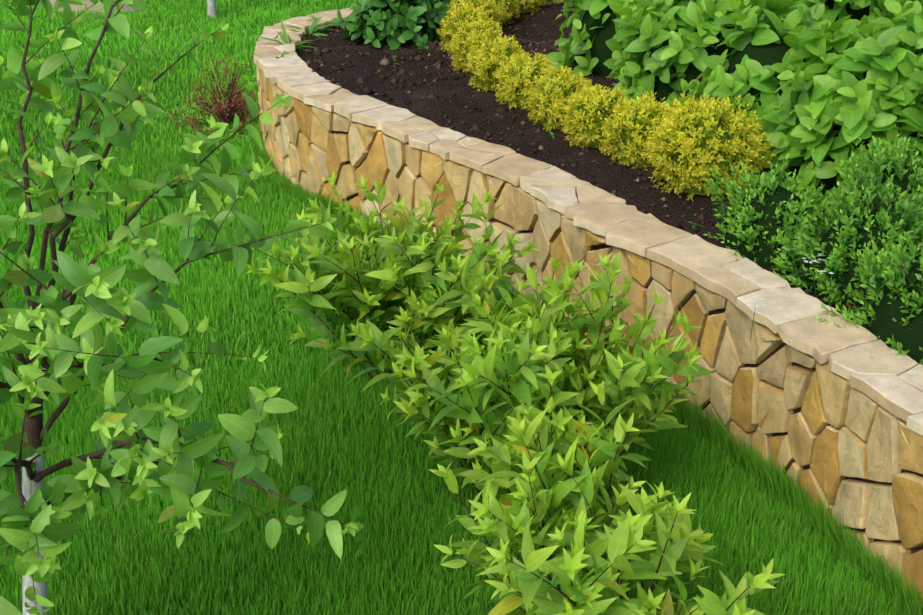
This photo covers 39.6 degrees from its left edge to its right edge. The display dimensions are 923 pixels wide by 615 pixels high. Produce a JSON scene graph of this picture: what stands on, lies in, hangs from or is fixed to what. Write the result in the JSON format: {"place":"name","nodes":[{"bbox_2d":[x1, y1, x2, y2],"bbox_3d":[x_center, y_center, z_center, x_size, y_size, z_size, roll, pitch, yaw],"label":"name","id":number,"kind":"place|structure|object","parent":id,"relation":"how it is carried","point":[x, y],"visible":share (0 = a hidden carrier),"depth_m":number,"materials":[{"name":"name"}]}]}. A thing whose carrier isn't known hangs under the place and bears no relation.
{"place":"outdoors","nodes":[
{"label":"outdoors","id":0,"kind":"place"},
{"bbox_2d":[0,0,911,614],"bbox_3d":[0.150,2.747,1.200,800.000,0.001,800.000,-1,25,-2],"label":"lawn","id":1,"kind":"structure","parent":0,"point":[316,428],"depth_m":5.45,"materials":[{"name":"green plant"}]},
{"bbox_2d":[49,0,139,13],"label":"path pavers","id":2,"kind":"object","parent":1,"relation":"on","point":[74,7],"visible":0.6,"depth_m":14.04,"materials":[{"name":"beige stone"}]},
{"bbox_2d":[0,0,363,614],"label":"tree","id":3,"kind":"object","parent":1,"relation":"on","point":[29,530],"visible":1,"depth_m":3.60,"materials":[{"name":"green plant"}]},
{"bbox_2d":[207,0,216,18],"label":"tree trunk","id":4,"kind":"object","parent":1,"relation":"on","point":[211,8],"visible":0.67,"depth_m":13.65,"materials":[{"name":"grey plant"}]},
{"bbox_2d":[167,53,260,137],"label":"barberry leaves","id":5,"kind":"object","parent":1,"relation":"on","point":[224,115],"visible":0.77,"depth_m":10.05,"materials":[{"name":"red plant"}]},
{"bbox_2d":[244,172,539,383],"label":"shrub panicle stems","id":6,"kind":"object","parent":1,"relation":"on","point":[375,284],"visible":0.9,"depth_m":5.94,"materials":[{"name":"green plant"}]},
{"bbox_2d":[289,252,714,526],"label":"shrub panicle stems","id":7,"kind":"object","parent":1,"relation":"on","point":[540,361],"visible":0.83,"depth_m":4.93,"materials":[{"name":"green plant"}]},
{"bbox_2d":[246,118,922,614],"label":"lawn edge tufts","id":8,"kind":"object","parent":1,"relation":"on","point":[758,466],"visible":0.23,"depth_m":5.28,"materials":[{"name":"green plant"}]},
{"bbox_2d":[285,21,922,553],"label":"retaining wall","id":9,"kind":"structure","parent":1,"relation":"on","point":[717,311],"depth_m":5.48,"materials":[{"name":"brown stone"}]},
{"bbox_2d":[254,7,922,435],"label":"retaining wall cap stones","id":10,"kind":"object","parent":9,"relation":"on","point":[886,377],"visible":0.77,"depth_m":6.03,"materials":[{"name":"beige stone"}]},
{"bbox_2d":[256,67,922,604],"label":"retaining wall stones","id":11,"kind":"object","parent":9,"relation":"attached to","point":[862,435],"visible":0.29,"depth_m":5.72,"materials":[{"name":"beige stone"}]},
{"bbox_2d":[428,380,784,614],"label":"shrub panicle stems","id":12,"kind":"object","parent":1,"relation":"on","point":[594,540],"visible":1,"depth_m":3.93,"materials":[{"name":"green plant"}]},
{"bbox_2d":[296,1,867,326],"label":"soil bed","id":13,"kind":"object","parent":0,"point":[604,178],"visible":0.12,"depth_m":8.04,"materials":[{"name":"brown soil"}]},
{"bbox_2d":[331,0,470,49],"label":"shrub leaves","id":14,"kind":"object","parent":13,"relation":"on","point":[432,11],"visible":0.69,"depth_m":9.51,"materials":[{"name":"green plant"}]},
{"bbox_2d":[399,37,556,52],"bbox_3d":[0.322,-1.917,9.505,1.415,0.014,0.725,8,26,16],"label":"drip hose","id":15,"kind":"object","parent":13,"relation":"on","point":[517,40],"visible":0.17,"depth_m":9.69,"materials":[{"name":"black plastic"}]},
{"bbox_2d":[251,14,723,228],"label":"perennial leaves","id":16,"kind":"object","parent":13,"relation":"on","point":[312,30],"visible":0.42,"depth_m":9.57,"materials":[{"name":"green plant"}]},
{"bbox_2d":[453,0,740,194],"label":"hedge inner shade","id":17,"kind":"object","parent":13,"relation":"on","point":[595,145],"visible":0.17,"depth_m":7.01,"materials":[{"name":"yellow plant"}]},
{"bbox_2d":[435,0,775,200],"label":"spirea hedge leaves","id":18,"kind":"object","parent":13,"relation":"on","point":[673,127],"visible":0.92,"depth_m":7.25,"materials":[{"name":"yellow plant"}]},
{"bbox_2d":[361,0,922,363],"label":"shrubs","id":19,"kind":"object","parent":13,"relation":"on","point":[882,327],"visible":0.19,"depth_m":5.83,"materials":[{"name":"green plant"}]},
{"bbox_2d":[545,0,922,205],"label":"broadleaf shrub leaves","id":20,"kind":"object","parent":13,"relation":"on","point":[805,112],"visible":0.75,"depth_m":6.95,"materials":[{"name":"green plant"}]},
{"bbox_2d":[747,226,833,338],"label":"white flowers","id":21,"kind":"object","parent":13,"relation":"on","point":[806,261],"visible":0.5,"depth_m":5.36,"materials":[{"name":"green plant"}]},
{"bbox_2d":[703,129,922,364],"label":"boxwood leaves","id":22,"kind":"object","parent":13,"relation":"on","point":[881,269],"visible":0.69,"depth_m":5.50,"materials":[{"name":"green plant"}]}
]}

